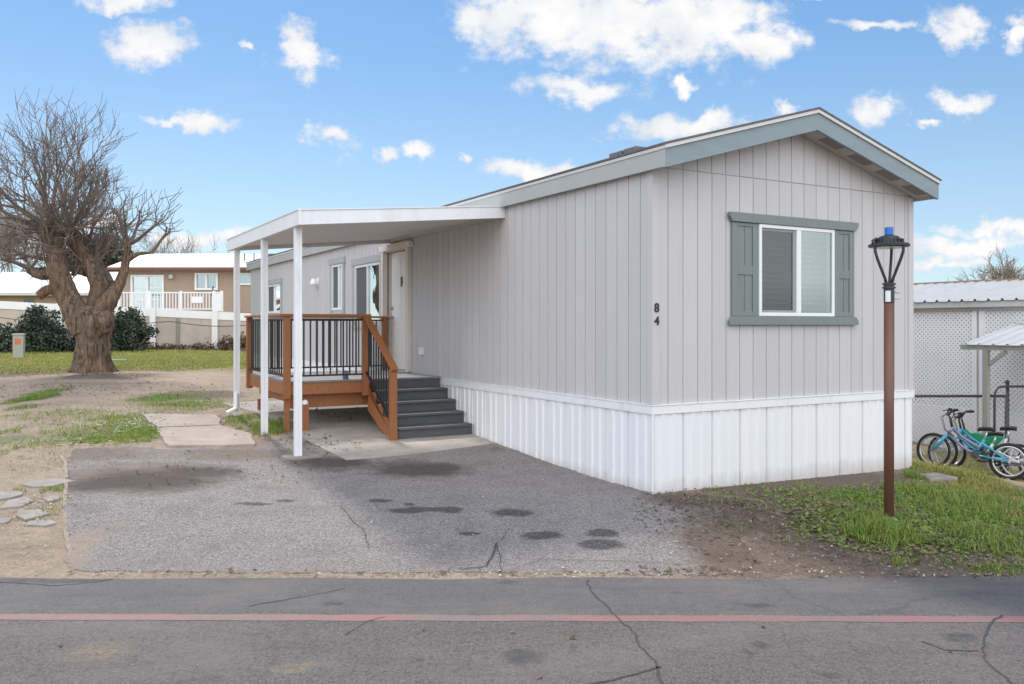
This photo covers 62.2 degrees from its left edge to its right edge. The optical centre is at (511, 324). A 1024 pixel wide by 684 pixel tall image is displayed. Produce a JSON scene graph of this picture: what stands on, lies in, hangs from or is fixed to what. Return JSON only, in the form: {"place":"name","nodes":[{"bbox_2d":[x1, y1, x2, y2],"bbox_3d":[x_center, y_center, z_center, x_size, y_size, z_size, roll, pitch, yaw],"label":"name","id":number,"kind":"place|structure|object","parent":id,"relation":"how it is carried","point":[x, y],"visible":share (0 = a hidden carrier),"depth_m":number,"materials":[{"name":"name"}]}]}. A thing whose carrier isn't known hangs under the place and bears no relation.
{"place":"outdoors","nodes":[
{"label":"outdoors","id":0,"kind":"place"},
{"bbox_2d":[63,437,755,575],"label":"driveway","id":1,"kind":"structure","parent":0,"point":[264,522],"depth_m":7.72,"materials":[{"name":"grey asphalt"}]},
{"bbox_2d":[58,454,71,553],"bbox_3d":[-4.432,1.698,8.431,0.084,0.320,3.887,0,0,-29],"label":"edging strip","id":2,"kind":"object","parent":1,"relation":"on","point":[67,539],"visible":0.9,"depth_m":7.81,"materials":[{"name":"beige concrete"}]},
{"bbox_2d":[226,206,505,459],"bbox_3d":[-2.389,0.019,12.518,2.928,3.258,4.178,0,0,-30],"label":"patio cover","id":3,"kind":"object","parent":1,"relation":"on","point":[297,230],"visible":0.99,"depth_m":11.67,"materials":[{"name":"white metal"}]},
{"bbox_2d":[0,576,1023,683],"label":"road","id":4,"kind":"structure","parent":0,"point":[624,630],"depth_m":5.10,"materials":[{"name":"grey asphalt"}]},
{"bbox_2d":[0,351,1023,579],"bbox_3d":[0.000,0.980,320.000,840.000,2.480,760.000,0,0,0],"label":"ground","id":5,"kind":"structure","parent":0,"point":[34,561],"depth_m":8.52,"materials":[{"name":"brown soil"}]},
{"bbox_2d":[0,517,11,523],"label":"concrete chunk","id":6,"kind":"object","parent":5,"relation":"on","point":[3,520],"visible":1,"depth_m":7.57,"materials":[{"name":"grey concrete"}]},
{"bbox_2d":[0,490,22,500],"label":"concrete chunk","id":7,"kind":"object","parent":5,"relation":"on","point":[5,495],"visible":0.87,"depth_m":8.24,"materials":[{"name":"grey concrete"}]},
{"bbox_2d":[0,208,23,271],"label":"bare tree","id":8,"kind":"object","parent":5,"relation":"on","point":[12,238],"visible":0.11,"depth_m":62.23,"materials":[{"name":"brown plant"}]},
{"bbox_2d":[0,497,32,508],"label":"concrete chunk","id":9,"kind":"object","parent":5,"relation":"on","point":[11,503],"visible":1,"depth_m":8.01,"materials":[{"name":"grey concrete"}]},
{"bbox_2d":[16,509,49,520],"bbox_3d":[-4.397,1.736,7.741,0.296,0.072,0.214,0,0,34],"label":"concrete chunk","id":10,"kind":"object","parent":5,"relation":"on","point":[29,514],"visible":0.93,"depth_m":7.71,"materials":[{"name":"grey concrete"}]},
{"bbox_2d":[0,193,75,271],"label":"bare tree","id":11,"kind":"object","parent":5,"relation":"on","point":[30,260],"visible":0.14,"depth_m":55.74,"materials":[{"name":"brown plant"}]},
{"bbox_2d":[24,519,55,526],"bbox_3d":[-4.167,1.764,7.518,0.261,0.053,0.156,0,0,0],"label":"concrete chunk","id":12,"kind":"object","parent":5,"relation":"on","point":[41,523],"visible":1,"depth_m":7.49,"materials":[{"name":"grey concrete"}]},
{"bbox_2d":[22,478,73,487],"bbox_3d":[-4.795,1.639,8.755,0.347,0.055,0.385,0,0,27],"label":"concrete chunk","id":13,"kind":"object","parent":5,"relation":"on","point":[46,483],"visible":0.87,"depth_m":8.72,"materials":[{"name":"grey concrete"}]},
{"bbox_2d":[43,495,59,502],"bbox_3d":[-4.420,1.681,8.171,0.156,0.059,0.146,0,0,38],"label":"concrete chunk","id":14,"kind":"object","parent":5,"relation":"on","point":[55,498],"visible":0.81,"depth_m":8.13,"materials":[{"name":"grey concrete"}]},
{"bbox_2d":[0,272,117,306],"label":"house","id":15,"kind":"structure","parent":5,"relation":"on","point":[18,287],"depth_m":50.33,"materials":[{"name":"beige paint"}]},
{"bbox_2d":[24,299,33,302],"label":"window","id":16,"kind":"structure","parent":15,"relation":"in","point":[25,300],"depth_m":49.95,"materials":[{"name":"grey glass"}]},
{"bbox_2d":[68,230,133,271],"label":"evergreen tree","id":17,"kind":"object","parent":5,"relation":"on","point":[115,258],"visible":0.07,"depth_m":61.21,"materials":[{"name":"green plant"}]},
{"bbox_2d":[0,349,245,374],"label":"lawn","id":18,"kind":"structure","parent":5,"relation":"on","point":[179,357],"depth_m":27.88,"materials":[{"name":"green plant"}]},
{"bbox_2d":[12,333,25,357],"bbox_3d":[-17.520,0.771,30.171,0.377,0.938,0.280,0,0,-14],"label":"utility pedestal","id":19,"kind":"object","parent":18,"relation":"on","point":[18,345],"visible":0.84,"depth_m":30.06,"materials":[{"name":"grey metal"}]},
{"bbox_2d":[0,302,75,352],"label":"ivy bush","id":20,"kind":"object","parent":18,"relation":"on","point":[41,330],"visible":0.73,"depth_m":35.57,"materials":[{"name":"green plant"}]},
{"bbox_2d":[0,87,183,372],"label":"pollarded tree","id":21,"kind":"object","parent":18,"relation":"on","point":[90,323],"visible":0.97,"depth_m":21.48,"materials":[{"name":"brown plant"}]},
{"bbox_2d":[110,306,159,351],"bbox_3d":[-16.822,0.366,36.996,2.688,2.388,1.859,0,0,0],"label":"ivy bush","id":22,"kind":"object","parent":18,"relation":"on","point":[130,330],"visible":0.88,"depth_m":36.67,"materials":[{"name":"green plant"}]},
{"bbox_2d":[0,301,250,350],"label":"block wall","id":23,"kind":"structure","parent":5,"relation":"on","point":[173,333],"depth_m":40.00,"materials":[{"name":"beige concrete"}]},
{"bbox_2d":[0,317,245,326],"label":"drooping cable","id":24,"kind":"object","parent":23,"relation":"on","point":[154,322],"visible":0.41,"depth_m":39.29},
{"bbox_2d":[130,220,200,253],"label":"bare tree","id":25,"kind":"object","parent":5,"relation":"on","point":[162,249],"visible":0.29,"depth_m":82.25,"materials":[{"name":"brown plant"}]},
{"bbox_2d":[142,414,220,427],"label":"walk slab","id":26,"kind":"structure","parent":5,"relation":"on","point":[181,420],"depth_m":12.63,"materials":[{"name":"concrete"}]},
{"bbox_2d":[107,254,260,313],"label":"tan house","id":27,"kind":"structure","parent":5,"relation":"on","point":[197,282],"depth_m":45.00,"materials":[{"name":"paint"}]},
{"bbox_2d":[130,275,163,308],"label":"sliding door","id":28,"kind":"structure","parent":27,"relation":"in","point":[138,283],"depth_m":45.12,"materials":[{"name":"white glass"}]},
{"bbox_2d":[195,273,217,289],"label":"window","id":29,"kind":"structure","parent":27,"relation":"in","point":[203,281],"depth_m":45.12,"materials":[{"name":"glass"}]},
{"bbox_2d":[240,273,250,284],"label":"window","id":30,"kind":"structure","parent":27,"relation":"in","point":[245,278],"depth_m":45.12,"materials":[{"name":"glass"}]},
{"bbox_2d":[141,331,245,351],"bbox_3d":[-14.749,0.925,39.413,5.472,1.277,0.760,0,0,0],"label":"dry vine","id":31,"kind":"object","parent":5,"relation":"on","point":[224,346],"visible":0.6,"depth_m":39.33,"materials":[{"name":"brown plant"}]},
{"bbox_2d":[148,230,240,253],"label":"bare tree","id":32,"kind":"object","parent":5,"relation":"on","point":[178,242],"visible":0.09,"depth_m":85.27,"materials":[{"name":"brown plant"}]},
{"bbox_2d":[157,425,254,446],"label":"walk slab","id":33,"kind":"structure","parent":5,"relation":"on","point":[208,436],"depth_m":11.35,"materials":[{"name":"concrete"}]},
{"bbox_2d":[0,387,505,547],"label":"grass","id":34,"kind":"structure","parent":5,"relation":"on","point":[277,425],"depth_m":12.42,"materials":[{"name":"green plant"}]},
{"bbox_2d":[220,400,494,459],"bbox_3d":[-2.523,1.502,12.944,2.722,0.338,5.204,0,0,-30],"label":"concrete pad","id":35,"kind":"object","parent":5,"relation":"on","point":[372,440],"visible":0.45,"depth_m":11.81,"materials":[{"name":"grey concrete"}]},
{"bbox_2d":[302,400,310,430],"bbox_3d":[-2.963,1.302,12.152,0.200,0.470,0.200,0,0,-30],"label":"short post","id":36,"kind":"object","parent":35,"relation":"on","point":[305,415],"visible":0.84,"depth_m":12.11,"materials":[{"name":"brown wood"}]},
{"bbox_2d":[244,314,471,440],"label":"wooden deck","id":37,"kind":"structure","parent":35,"relation":"on","point":[411,405],"depth_m":12.39,"materials":[{"name":"brown wood"}]},
{"bbox_2d":[343,370,347,378],"bbox_3d":[-2.457,0.733,12.531,0.084,0.130,0.084,0,0,0],"label":"tin can","id":38,"kind":"object","parent":37,"relation":"on","point":[345,376],"visible":0.77,"depth_m":12.50,"materials":[{"name":"silver metal"}]},
{"bbox_2d":[2,403,1013,581],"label":"pebbles","id":39,"kind":"object","parent":5,"relation":"on","point":[334,575],"visible":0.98,"depth_m":6.58,"materials":[{"name":"grey stone"}]},
{"bbox_2d":[0,367,1021,679],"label":"dead leaves","id":40,"kind":"object","parent":5,"relation":"on","point":[870,557],"visible":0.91,"depth_m":7.00,"materials":[{"name":"brown plant"}]},
{"bbox_2d":[0,378,1022,579],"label":"soil clods","id":41,"kind":"object","parent":5,"relation":"on","point":[853,540],"visible":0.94,"depth_m":7.67,"materials":[{"name":"brown soil"}]},
{"bbox_2d":[1,404,1023,577],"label":"dry thatch","id":42,"kind":"object","parent":5,"relation":"on","point":[916,548],"visible":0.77,"depth_m":7.83,"materials":[{"name":"plant"}]},
{"bbox_2d":[55,416,1023,564],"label":"weed leaves","id":43,"kind":"object","parent":5,"relation":"on","point":[930,529],"visible":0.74,"depth_m":7.81,"materials":[{"name":"green plant"}]},
{"bbox_2d":[245,107,941,493],"bbox_3d":[-1.220,-0.289,17.597,4.500,4.305,18.685,0,0,-30],"label":"mobile home","id":44,"kind":"object","parent":5,"relation":"on","point":[697,311],"visible":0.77,"depth_m":9.92,"materials":[{"name":"grey wood"}]},
{"bbox_2d":[268,278,282,313],"bbox_3d":[-6.192,-0.685,22.149,0.095,1.010,1.630,0,0,-30],"label":"window","id":45,"kind":"structure","parent":44,"relation":"in","point":[274,285],"depth_m":22.11,"materials":[{"name":"glass"}]},
{"bbox_2d":[328,256,345,313],"bbox_3d":[-3.613,-0.785,17.628,0.095,1.210,1.000,0,0,-30],"label":"window","id":46,"kind":"structure","parent":44,"relation":"in","point":[337,265],"depth_m":17.62,"materials":[{"name":"white plastic"}]},
{"bbox_2d":[351,254,380,328],"bbox_3d":[-2.728,-0.610,16.078,0.095,1.360,1.670,0,0,-30],"label":"window","id":47,"kind":"structure","parent":44,"relation":"in","point":[366,278],"depth_m":16.06,"materials":[{"name":"glass"}]},
{"bbox_2d":[388,251,404,369],"bbox_3d":[-1.942,-0.255,14.817,0.130,2.061,0.992,0,0,-30],"label":"door","id":48,"kind":"structure","parent":44,"relation":"in","point":[398,259],"depth_m":14.95,"materials":[{"name":"beige paint"}]},
{"bbox_2d":[728,211,858,324],"bbox_3d":[3.162,-0.614,9.937,2.090,1.468,0.475,0,0,-30],"label":"window","id":49,"kind":"structure","parent":44,"relation":"in","point":[780,271],"depth_m":9.73,"materials":[{"name":"white plastic"}]},
{"bbox_2d":[641,466,1023,575],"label":"grass","id":50,"kind":"structure","parent":5,"relation":"on","point":[928,496],"depth_m":7.70,"materials":[{"name":"green plant"}]},
{"bbox_2d":[868,227,910,521],"bbox_3d":[3.447,0.470,7.764,0.357,2.727,0.357,0,0,0],"label":"street lamp","id":51,"kind":"object","parent":5,"relation":"on","point":[889,240],"visible":0.95,"depth_m":7.73,"materials":[{"name":"brown metal"}]},
{"bbox_2d":[919,473,957,482],"bbox_3d":[5.022,1.806,10.002,0.415,0.065,0.516,0,0,0],"label":"stepping stone","id":52,"kind":"object","parent":5,"relation":"on","point":[939,477],"visible":0.61,"depth_m":9.90,"materials":[{"name":"stone"}]},
{"bbox_2d":[912,380,1009,469],"bbox_3d":[5.745,1.568,12.900,3.622,1.465,0.068,0,0,0],"label":"chain link fence","id":53,"kind":"object","parent":5,"relation":"on","point":[1006,422],"visible":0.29,"depth_m":12.92,"materials":[{"name":"metal"}]},
{"bbox_2d":[912,278,1023,458],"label":"lattice carport","id":54,"kind":"object","parent":5,"relation":"on","point":[950,317],"visible":0.19,"depth_m":14.85,"materials":[{"name":"white metal"}]},
{"bbox_2d":[916,408,1023,479],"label":"bicycle","id":55,"kind":"object","parent":5,"relation":"on","point":[973,454],"visible":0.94,"depth_m":11.86,"materials":[{"name":"blue metal"}]},
{"bbox_2d":[928,410,1023,479],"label":"bicycle","id":56,"kind":"object","parent":5,"relation":"on","point":[955,449],"visible":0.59,"depth_m":12.13,"materials":[{"name":"blue metal"}]},
{"bbox_2d":[932,412,1023,471],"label":"bicycle","id":57,"kind":"object","parent":5,"relation":"on","point":[979,437],"visible":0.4,"depth_m":12.27,"materials":[{"name":"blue metal"}]},
{"bbox_2d":[947,242,1023,280],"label":"bare tree","id":58,"kind":"object","parent":5,"relation":"on","point":[1004,272],"visible":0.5,"depth_m":43.53,"materials":[{"name":"brown plant"}]},
{"bbox_2d":[960,322,1023,469],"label":"canopy","id":59,"kind":"object","parent":5,"relation":"on","point":[1013,334],"visible":0.93,"depth_m":12.83,"materials":[{"name":"white metal"}]},
{"bbox_2d":[993,385,1023,465],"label":"pipe gate","id":60,"kind":"structure","parent":59,"relation":"attached to","point":[995,399],"depth_m":12.82,"materials":[{"name":"metal"}]},
{"bbox_2d":[0,0,1023,282],"label":"sky","id":61,"kind":"structure","parent":0,"point":[261,111],"materials":[{"name":"blue"}]},
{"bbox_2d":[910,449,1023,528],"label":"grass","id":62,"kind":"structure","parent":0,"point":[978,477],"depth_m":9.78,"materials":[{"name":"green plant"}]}
]}

